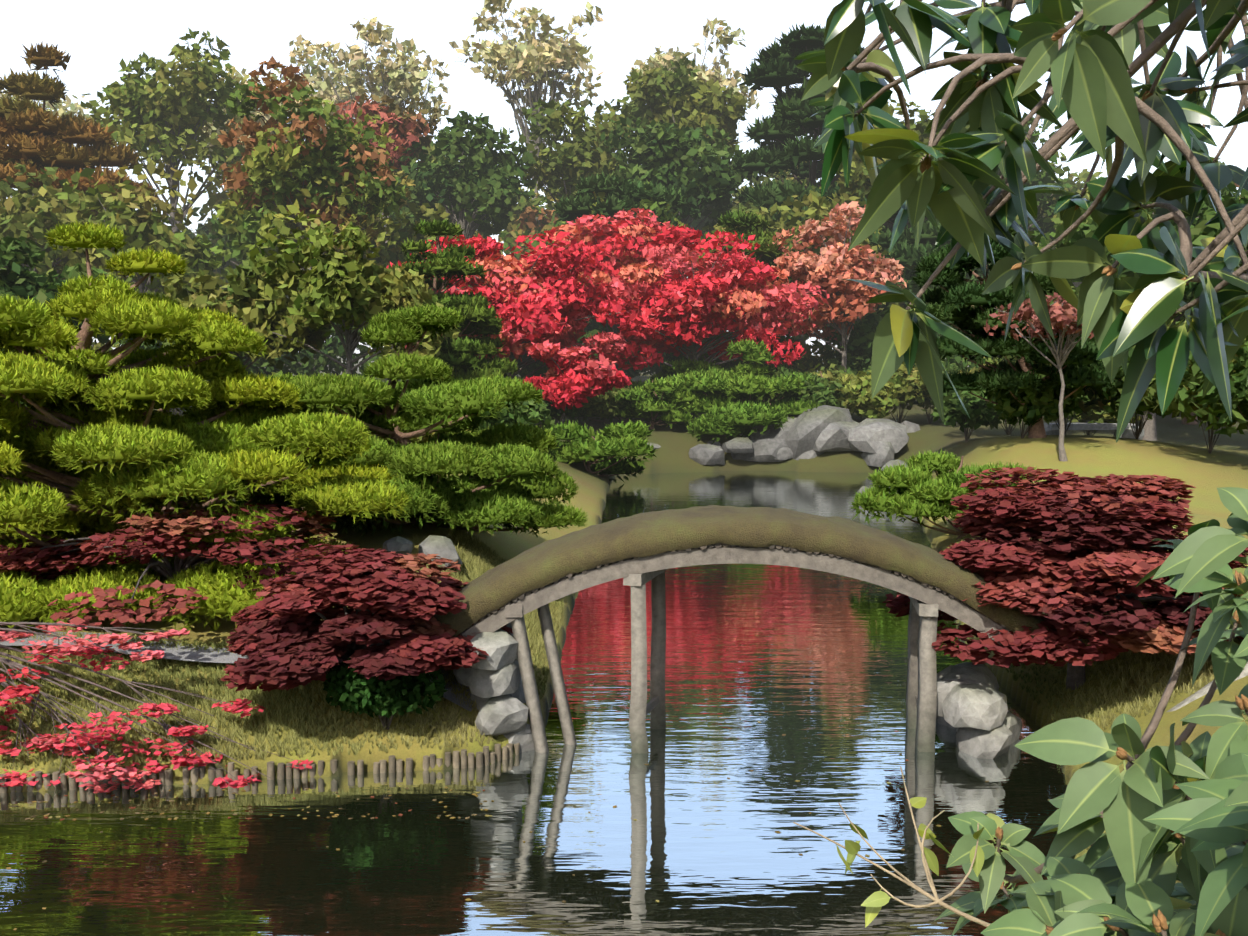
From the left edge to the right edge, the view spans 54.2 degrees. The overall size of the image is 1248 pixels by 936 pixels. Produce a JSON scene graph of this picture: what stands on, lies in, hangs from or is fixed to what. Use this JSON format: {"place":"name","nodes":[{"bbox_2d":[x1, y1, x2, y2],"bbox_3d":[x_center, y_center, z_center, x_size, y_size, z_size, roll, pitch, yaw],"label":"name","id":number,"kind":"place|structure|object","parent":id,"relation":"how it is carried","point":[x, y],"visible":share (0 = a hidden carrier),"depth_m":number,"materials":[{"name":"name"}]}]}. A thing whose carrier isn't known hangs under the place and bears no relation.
{"place":"outdoors","nodes":[
{"label":"outdoors","id":0,"kind":"place"},
{"bbox_2d":[0,471,1068,935],"bbox_3d":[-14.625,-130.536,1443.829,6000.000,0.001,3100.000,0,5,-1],"label":"pond water","id":1,"kind":"structure","parent":0,"point":[716,787],"depth_m":13.76,"materials":[{"name":"blue liquid"}]},
{"bbox_2d":[6,714,1050,929],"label":"floating pond leaves","id":2,"kind":"object","parent":1,"relation":"on","point":[175,818],"visible":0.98,"depth_m":13.72,"materials":[{"name":"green plant"}]},
{"bbox_2d":[0,355,1247,908],"bbox_3d":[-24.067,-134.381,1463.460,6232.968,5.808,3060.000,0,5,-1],"label":"terrain","id":3,"kind":"structure","parent":0,"point":[1176,449],"depth_m":25.52,"materials":[{"name":"green plant"}]},
{"bbox_2d":[0,89,102,146],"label":"tree","id":4,"kind":"object","parent":3,"relation":"on","point":[75,107],"visible":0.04,"depth_m":106.61,"materials":[{"name":"beige plant"}]},
{"bbox_2d":[0,163,106,278],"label":"tree","id":5,"kind":"object","parent":3,"relation":"on","point":[32,213],"visible":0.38,"depth_m":68.37,"materials":[{"name":"green plant"}]},
{"bbox_2d":[0,236,119,346],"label":"dark tree","id":6,"kind":"object","parent":3,"relation":"on","point":[21,281],"visible":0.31,"depth_m":50.61,"materials":[{"name":"green plant"}]},
{"bbox_2d":[0,42,174,279],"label":"orange pine","id":7,"kind":"object","parent":3,"relation":"on","point":[34,137],"visible":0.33,"depth_m":74.22,"materials":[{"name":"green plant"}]},
{"bbox_2d":[49,157,238,298],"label":"tree","id":8,"kind":"object","parent":3,"relation":"on","point":[141,228],"visible":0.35,"depth_m":66.31,"materials":[{"name":"green plant"}]},
{"bbox_2d":[0,621,313,793],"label":"pink maple branch","id":9,"kind":"object","parent":3,"relation":"on","point":[18,691],"visible":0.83,"depth_m":14.83,"materials":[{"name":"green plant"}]},
{"bbox_2d":[81,27,254,233],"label":"tree","id":10,"kind":"object","parent":3,"relation":"on","point":[163,120],"visible":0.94,"depth_m":83.72,"materials":[{"name":"green plant"}]},
{"bbox_2d":[0,503,344,626],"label":"burgundy maple","id":11,"kind":"object","parent":3,"relation":"on","point":[163,543],"visible":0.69,"depth_m":17.43,"materials":[{"name":"red plant"}]},
{"bbox_2d":[0,221,410,631],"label":"pine","id":12,"kind":"object","parent":3,"relation":"on","point":[72,389],"visible":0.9,"depth_m":18.44,"materials":[{"name":"green plant"}]},
{"bbox_2d":[151,201,285,295],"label":"tree","id":13,"kind":"object","parent":3,"relation":"on","point":[200,229],"depth_m":98.46,"materials":[{"name":"green plant"}]},
{"bbox_2d":[0,632,473,711],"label":"path gravel","id":14,"kind":"structure","parent":3,"relation":"on","point":[192,654],"depth_m":16.69,"materials":[{"name":"grey gravel"}]},
{"bbox_2d":[160,259,334,369],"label":"dark tree","id":15,"kind":"object","parent":3,"relation":"on","point":[240,292],"visible":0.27,"depth_m":47.87,"materials":[{"name":"green plant"}]},
{"bbox_2d":[195,66,301,198],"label":"tree","id":16,"kind":"object","parent":3,"relation":"on","point":[236,75],"visible":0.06,"depth_m":102.92,"materials":[{"name":"green plant"}]},
{"bbox_2d":[183,347,322,382],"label":"understorey shrub","id":17,"kind":"object","parent":3,"relation":"on","point":[261,363],"visible":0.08,"depth_m":62.18,"materials":[{"name":"green plant"}]},
{"bbox_2d":[0,743,519,792],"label":"revetment posts","id":18,"kind":"object","parent":3,"relation":"on","point":[485,757],"visible":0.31,"depth_m":14.85,"materials":[{"name":"brown wood"}]},
{"bbox_2d":[197,192,343,364],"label":"tree","id":19,"kind":"object","parent":3,"relation":"on","point":[215,226],"visible":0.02,"depth_m":74.25,"materials":[{"name":"green plant"}]},
{"bbox_2d":[197,157,381,375],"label":"tree","id":20,"kind":"object","parent":3,"relation":"on","point":[215,198],"depth_m":92.89,"materials":[{"name":"green plant"}]},
{"bbox_2d":[263,34,352,140],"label":"tree","id":21,"kind":"object","parent":3,"relation":"on","point":[307,51],"visible":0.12,"depth_m":105.66,"materials":[{"name":"beige plant"}]},
{"bbox_2d":[212,56,414,375],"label":"mixed tree","id":22,"kind":"object","parent":3,"relation":"on","point":[331,175],"visible":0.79,"depth_m":66.53,"materials":[{"name":"green plant"}]},
{"bbox_2d":[282,323,390,376],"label":"understorey shrub","id":23,"kind":"object","parent":3,"relation":"on","point":[332,346],"visible":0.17,"depth_m":66.14,"materials":[{"name":"green plant"}]},
{"bbox_2d":[236,199,461,374],"bbox_3d":[-10.056,-5.151,45.489,6.853,9.651,7.185,2,6,18],"label":"tree","id":24,"kind":"object","parent":3,"relation":"on","point":[349,290],"visible":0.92,"depth_m":44.07,"materials":[{"name":"green plant"}]},
{"bbox_2d":[220,544,512,691],"bbox_3d":[-3.365,2.060,15.959,3.777,2.145,3.649,-2,6,-23],"label":"burgundy maple","id":25,"kind":"object","parent":3,"relation":"on","point":[379,621],"visible":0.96,"depth_m":14.90,"materials":[{"name":"red plant"}]},
{"bbox_2d":[290,17,450,348],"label":"tree","id":26,"kind":"object","parent":3,"relation":"on","point":[398,83],"visible":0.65,"depth_m":97.97,"materials":[{"name":"beige plant"}]},
{"bbox_2d":[322,657,447,729],"bbox_3d":[-3.019,2.842,15.524,1.656,1.060,1.568,0,5,-1],"label":"shrub","id":27,"kind":"object","parent":3,"relation":"on","point":[346,688],"visible":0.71,"depth_m":15.04,"materials":[{"name":"green plant"}]},
{"bbox_2d":[333,92,440,379],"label":"tree","id":28,"kind":"object","parent":3,"relation":"on","point":[406,129],"visible":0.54,"depth_m":82.04,"materials":[{"name":"red plant"}]},
{"bbox_2d":[256,303,588,536],"bbox_3d":[-3.955,-0.854,23.709,6.564,4.667,6.942,0,5,-1],"label":"pine","id":29,"kind":"object","parent":3,"relation":"on","point":[503,479],"visible":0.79,"depth_m":22.29,"materials":[{"name":"green plant"}]},
{"bbox_2d":[363,202,500,291],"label":"tree","id":30,"kind":"object","parent":3,"relation":"on","point":[395,254],"visible":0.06,"depth_m":72.36,"materials":[{"name":"green plant"}]},
{"bbox_2d":[365,143,532,252],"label":"tree","id":31,"kind":"object","parent":3,"relation":"on","point":[511,218],"visible":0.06,"depth_m":95.07,"materials":[{"name":"green plant"}]},
{"bbox_2d":[387,218,520,381],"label":"tiered conifer","id":32,"kind":"object","parent":3,"relation":"on","point":[480,319],"visible":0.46,"depth_m":50.27,"materials":[{"name":"green plant"}]},
{"bbox_2d":[388,110,536,239],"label":"evergreen tree","id":33,"kind":"object","parent":3,"relation":"on","point":[473,188],"visible":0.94,"depth_m":80.73,"materials":[{"name":"green plant"}]},
{"bbox_2d":[470,402,538,431],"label":"shore shrub","id":34,"kind":"object","parent":3,"relation":"on","point":[521,411],"visible":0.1,"depth_m":43.23,"materials":[{"name":"green plant"}]},
{"bbox_2d":[386,229,651,380],"bbox_3d":[-4.359,-6.408,56.933,11.027,9.092,9.664,4,6,33],"label":"red maple","id":35,"kind":"object","parent":3,"relation":"on","point":[532,301],"visible":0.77,"depth_m":55.41,"materials":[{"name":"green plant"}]},
{"bbox_2d":[449,0,603,227],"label":"tree","id":36,"kind":"object","parent":3,"relation":"on","point":[527,59],"visible":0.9,"depth_m":95.53,"materials":[{"name":"beige plant"}]},
{"bbox_2d":[491,166,567,278],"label":"tree","id":37,"kind":"object","parent":3,"relation":"on","point":[528,216],"visible":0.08,"depth_m":94.41,"materials":[{"name":"green plant"}]},
{"bbox_2d":[506,399,554,430],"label":"shrub","id":38,"kind":"object","parent":3,"relation":"on","point":[537,409],"visible":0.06,"depth_m":45.78,"materials":[{"name":"green plant"}]},
{"bbox_2d":[500,332,583,380],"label":"understorey shrub","id":39,"kind":"object","parent":3,"relation":"on","point":[530,367],"visible":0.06,"depth_m":63.86,"materials":[{"name":"green plant"}]},
{"bbox_2d":[541,381,583,423],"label":"shore shrub","id":40,"kind":"object","parent":3,"relation":"on","point":[555,413],"visible":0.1,"depth_m":54.00,"materials":[{"name":"green plant"}]},
{"bbox_2d":[496,98,630,222],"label":"evergreen tree","id":41,"kind":"object","parent":3,"relation":"on","point":[568,161],"visible":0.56,"depth_m":84.17,"materials":[{"name":"green plant"}]},
{"bbox_2d":[519,340,631,429],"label":"red maple","id":42,"kind":"object","parent":3,"relation":"on","point":[574,381],"visible":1,"depth_m":52.29,"materials":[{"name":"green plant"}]},
{"bbox_2d":[499,220,659,330],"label":"tree","id":43,"kind":"object","parent":3,"relation":"on","point":[510,239],"depth_m":73.82,"materials":[{"name":"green plant"}]},
{"bbox_2d":[539,419,657,482],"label":"low shore pine","id":44,"kind":"object","parent":3,"relation":"on","point":[618,442],"visible":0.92,"depth_m":46.74,"materials":[{"name":"green plant"}]},
{"bbox_2d":[573,386,631,424],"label":"shore shrub","id":45,"kind":"object","parent":3,"relation":"on","point":[601,406],"visible":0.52,"depth_m":55.86,"materials":[{"name":"green plant"}]},
{"bbox_2d":[531,180,688,373],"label":"tree","id":46,"kind":"object","parent":3,"relation":"on","point":[648,203],"depth_m":74.33,"materials":[{"name":"green plant"}]},
{"bbox_2d":[567,380,657,422],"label":"shrub","id":47,"kind":"object","parent":3,"relation":"on","point":[580,413],"visible":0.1,"depth_m":57.31,"materials":[{"name":"green plant"}]},
{"bbox_2d":[529,208,700,369],"bbox_3d":[-0.834,-8.656,66.435,10.577,10.724,8.465,0,5,-1],"label":"red maple","id":48,"kind":"object","parent":3,"relation":"on","point":[626,240],"visible":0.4,"depth_m":64.52,"materials":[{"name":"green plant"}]},
{"bbox_2d":[581,322,651,377],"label":"understorey shrub","id":49,"kind":"object","parent":3,"relation":"on","point":[591,332],"visible":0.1,"depth_m":67.49,"materials":[{"name":"green plant"}]},
{"bbox_2d":[0,528,1245,925],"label":"bank grass blades","id":50,"kind":"object","parent":3,"relation":"on","point":[298,716],"visible":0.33,"depth_m":15.74,"materials":[{"name":"green plant"}]},
{"bbox_2d":[547,172,699,379],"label":"tree","id":51,"kind":"object","parent":3,"relation":"on","point":[623,194],"visible":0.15,"depth_m":74.27,"materials":[{"name":"green plant"}]},
{"bbox_2d":[619,343,675,376],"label":"understorey shrub","id":52,"kind":"object","parent":3,"relation":"on","point":[655,368],"visible":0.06,"depth_m":71.62,"materials":[{"name":"green plant"}]},
{"bbox_2d":[382,405,919,566],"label":"shore rocks","id":53,"kind":"object","parent":3,"relation":"on","point":[815,432],"depth_m":53.53,"materials":[{"name":"grey stone"}]},
{"bbox_2d":[607,377,700,428],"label":"small shore pine","id":54,"kind":"object","parent":3,"relation":"on","point":[644,402],"visible":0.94,"depth_m":55.23,"materials":[{"name":"green plant"}]},
{"bbox_2d":[600,117,751,232],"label":"evergreen tree","id":55,"kind":"object","parent":3,"relation":"on","point":[665,155],"visible":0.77,"depth_m":79.73,"materials":[{"name":"green plant"}]},
{"bbox_2d":[603,55,751,222],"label":"round olive tree","id":56,"kind":"object","parent":3,"relation":"on","point":[672,97],"visible":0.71,"depth_m":87.64,"materials":[{"name":"green plant"}]},
{"bbox_2d":[629,17,759,239],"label":"tree","id":57,"kind":"object","parent":3,"relation":"on","point":[659,58],"visible":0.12,"depth_m":100.50,"materials":[{"name":"beige plant"}]},
{"bbox_2d":[650,356,743,414],"bbox_3d":[4.051,-4.064,61.807,7.133,3.272,7.019,0,5,-1],"label":"shrub","id":58,"kind":"object","parent":3,"relation":"on","point":[682,366],"visible":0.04,"depth_m":59.54,"materials":[{"name":"green plant"}]},
{"bbox_2d":[594,226,829,418],"bbox_3d":[3.319,-7.034,60.318,13.287,9.489,9.576,0,5,-1],"label":"red maple","id":59,"kind":"object","parent":3,"relation":"on","point":[691,313],"visible":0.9,"depth_m":58.07,"materials":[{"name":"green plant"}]},
{"bbox_2d":[663,209,808,367],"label":"tiered conifer","id":60,"kind":"object","parent":3,"relation":"on","point":[750,223],"visible":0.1,"depth_m":63.96,"materials":[{"name":"green plant"}]},
{"bbox_2d":[453,616,1021,758],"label":"rocks","id":61,"kind":"object","parent":3,"relation":"on","point":[976,714],"visible":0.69,"depth_m":15.63,"materials":[{"name":"grey stone"}]},
{"bbox_2d":[431,505,1048,753],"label":"bridge","id":62,"kind":"structure","parent":3,"relation":"on","point":[637,552],"depth_m":15.60,"materials":[{"name":"wood"}]},
{"bbox_2d":[665,338,821,443],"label":"low shore pine","id":63,"kind":"object","parent":3,"relation":"on","point":[737,393],"visible":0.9,"depth_m":54.96,"materials":[{"name":"green plant"}]},
{"bbox_2d":[697,177,828,254],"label":"tree","id":64,"kind":"object","parent":3,"relation":"on","point":[763,210],"visible":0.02,"depth_m":76.17,"materials":[{"name":"green plant"}]},
{"bbox_2d":[711,161,818,231],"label":"tree","id":65,"kind":"object","parent":3,"relation":"on","point":[753,180],"visible":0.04,"depth_m":98.69,"materials":[{"name":"green plant"}]},
{"bbox_2d":[762,363,799,397],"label":"shore shrub","id":66,"kind":"object","parent":3,"relation":"on","point":[778,370],"visible":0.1,"depth_m":58.62,"materials":[{"name":"green plant"}]},
{"bbox_2d":[764,341,835,372],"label":"understorey shrub","id":67,"kind":"object","parent":3,"relation":"on","point":[805,363],"visible":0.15,"depth_m":66.81,"materials":[{"name":"green plant"}]},
{"bbox_2d":[730,22,874,371],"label":"tree","id":68,"kind":"object","parent":3,"relation":"on","point":[784,146],"visible":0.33,"depth_m":76.69,"materials":[{"name":"green plant"}]},
{"bbox_2d":[767,371,850,407],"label":"shrub","id":69,"kind":"object","parent":3,"relation":"on","point":[823,392],"visible":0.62,"depth_m":55.90,"materials":[{"name":"green plant"}]},
{"bbox_2d":[806,363,856,385],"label":"dark shrub","id":70,"kind":"object","parent":3,"relation":"on","point":[832,375],"visible":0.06,"depth_m":59.16,"materials":[{"name":"green plant"}]},
{"bbox_2d":[768,201,907,371],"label":"tree","id":71,"kind":"object","parent":3,"relation":"on","point":[832,265],"visible":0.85,"depth_m":61.16,"materials":[{"name":"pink plant"}]},
{"bbox_2d":[770,190,918,343],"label":"tree","id":72,"kind":"object","parent":3,"relation":"on","point":[817,211],"visible":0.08,"depth_m":69.36,"materials":[{"name":"green plant"}]},
{"bbox_2d":[833,355,870,410],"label":"shore shrub","id":73,"kind":"object","parent":3,"relation":"on","point":[856,366],"visible":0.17,"depth_m":62.77,"materials":[{"name":"green plant"}]},
{"bbox_2d":[811,303,904,372],"bbox_3d":[12.848,-6.247,65.328,6.145,6.022,6.528,0,5,-1],"label":"understorey shrub","id":74,"kind":"object","parent":3,"relation":"on","point":[860,340],"visible":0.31,"depth_m":64.22,"materials":[{"name":"green plant"}]},
{"bbox_2d":[835,370,910,418],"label":"shrub","id":75,"kind":"object","parent":3,"relation":"on","point":[858,390],"visible":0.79,"depth_m":55.03,"materials":[{"name":"green plant"}]},
{"bbox_2d":[804,97,989,232],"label":"evergreen tree","id":76,"kind":"object","parent":3,"relation":"on","point":[859,185],"visible":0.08,"depth_m":73.28,"materials":[{"name":"green plant"}]},
{"bbox_2d":[866,362,934,423],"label":"shore shrub","id":77,"kind":"object","parent":3,"relation":"on","point":[913,379],"visible":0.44,"depth_m":55.67,"materials":[{"name":"green plant"}]},
{"bbox_2d":[854,157,988,335],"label":"tree","id":78,"kind":"object","parent":3,"relation":"on","point":[903,251],"visible":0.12,"depth_m":69.26,"materials":[{"name":"green plant"}]},
{"bbox_2d":[904,355,977,423],"bbox_3d":[14.815,-3.882,57.594,4.765,3.763,5.545,0,5,-1],"label":"shrub","id":79,"kind":"object","parent":3,"relation":"on","point":[952,365],"visible":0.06,"depth_m":56.94,"materials":[{"name":"green plant"}]},
{"bbox_2d":[849,448,1041,539],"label":"pine","id":80,"kind":"object","parent":3,"relation":"on","point":[921,492],"visible":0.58,"depth_m":30.30,"materials":[{"name":"green plant"}]},
{"bbox_2d":[931,383,1004,442],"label":"shore shrub","id":81,"kind":"object","parent":3,"relation":"on","point":[980,412],"visible":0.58,"depth_m":46.99,"materials":[{"name":"green plant"}]},
{"bbox_2d":[958,355,1018,434],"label":"dark shrub","id":82,"kind":"object","parent":3,"relation":"on","point":[1008,431],"depth_m":51.84,"materials":[{"name":"green plant"}]},
{"bbox_2d":[955,112,1078,239],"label":"evergreen tree","id":83,"kind":"object","parent":3,"relation":"on","point":[1042,177],"visible":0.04,"depth_m":79.21,"materials":[{"name":"green plant"}]},
{"bbox_2d":[910,221,1129,437],"bbox_3d":[12.932,-4.431,39.466,6.970,7.283,6.137,0,5,-1],"label":"dark pine","id":84,"kind":"object","parent":3,"relation":"on","point":[970,306],"visible":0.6,"depth_m":38.26,"materials":[{"name":"green plant"}]},
{"bbox_2d":[794,0,1247,935],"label":"tree leaves","id":85,"kind":"object","parent":3,"relation":"on","point":[1166,816],"visible":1,"depth_m":2.67,"materials":[{"name":"green plant"}]},
{"bbox_2d":[793,766,990,927],"bbox_3d":[0.763,0.955,2.750,0.490,0.324,0.847,-1,6,-13],"label":"twig branch","id":86,"kind":"object","parent":85,"relation":"attached to","point":[874,903],"visible":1,"depth_m":2.98,"materials":[{"name":"brown plant"}]},
{"bbox_2d":[986,363,1089,438],"bbox_3d":[13.478,-2.231,39.818,3.309,2.652,2.968,0,5,-1],"label":"shore shrub","id":87,"kind":"object","parent":3,"relation":"on","point":[1045,403],"visible":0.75,"depth_m":39.16,"materials":[{"name":"green plant"}]},
{"bbox_2d":[984,292,1093,460],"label":"small tree","id":88,"kind":"object","parent":3,"relation":"on","point":[1063,318],"visible":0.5,"depth_m":35.55,"materials":[{"name":"red plant"}]},
{"bbox_2d":[999,148,1089,252],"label":"tree","id":89,"kind":"object","parent":3,"relation":"on","point":[1063,158],"visible":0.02,"depth_m":95.79,"materials":[{"name":"green plant"}]},
{"bbox_2d":[1006,358,1119,434],"bbox_3d":[15.469,-2.703,42.768,5.076,3.233,4.206,0,5,-1],"label":"dark shrub","id":90,"kind":"object","parent":3,"relation":"on","point":[1085,409],"visible":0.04,"depth_m":42.76,"materials":[{"name":"green plant"}]},
{"bbox_2d":[1025,168,1102,286],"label":"tree","id":91,"kind":"object","parent":3,"relation":"on","point":[1082,176],"visible":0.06,"depth_m":102.45,"materials":[{"name":"green plant"}]},
{"bbox_2d":[882,466,1247,690],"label":"burgundy maple","id":92,"kind":"object","parent":3,"relation":"on","point":[1095,558],"visible":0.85,"depth_m":15.63,"materials":[{"name":"red plant"}]},
{"bbox_2d":[1044,423,1143,439],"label":"stone slab bridge","id":93,"kind":"structure","parent":3,"relation":"on","point":[1051,428],"depth_m":45.60,"materials":[{"name":"grey stone"}]},
{"bbox_2d":[1058,397,1149,435],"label":"shore shrub","id":94,"kind":"object","parent":3,"relation":"on","point":[1093,416],"visible":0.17,"depth_m":46.41,"materials":[{"name":"green plant"}]},
{"bbox_2d":[1028,173,1241,440],"bbox_3d":[21.304,-6.641,49.634,9.954,11.321,8.666,0,5,-1],"label":"dark tree","id":95,"kind":"object","parent":3,"relation":"on","point":[1087,229],"visible":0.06,"depth_m":49.03,"materials":[{"name":"green plant"}]},
{"bbox_2d":[1082,345,1189,439],"bbox_3d":[17.333,-2.754,40.925,5.020,3.705,4.921,-3,6,-32],"label":"dark shrub","id":96,"kind":"object","parent":3,"relation":"on","point":[1114,393],"visible":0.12,"depth_m":40.03,"materials":[{"name":"green plant"}]},
{"bbox_2d":[1141,331,1247,453],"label":"dark shrub","id":97,"kind":"object","parent":3,"relation":"on","point":[1147,397],"visible":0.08,"depth_m":37.74,"materials":[{"name":"green plant"}]},
{"bbox_2d":[1167,662,1247,711],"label":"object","id":98,"kind":"object","parent":3,"relation":"on","point":[1203,691],"visible":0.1,"depth_m":15.08,"materials":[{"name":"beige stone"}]},
{"bbox_2d":[1174,335,1247,436],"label":"dark shrub","id":99,"kind":"object","parent":3,"relation":"on","point":[1238,388],"visible":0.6,"depth_m":35.07,"materials":[{"name":"green plant"}]},
{"bbox_2d":[1175,189,1247,330],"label":"dark tree","id":100,"kind":"object","parent":3,"relation":"on","point":[1199,231],"visible":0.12,"depth_m":42.76,"materials":[{"name":"green plant"}]},
{"bbox_2d":[0,0,1247,354],"label":"sky","id":101,"kind":"structure","parent":0,"point":[96,34],"materials":[{"name":"white"}]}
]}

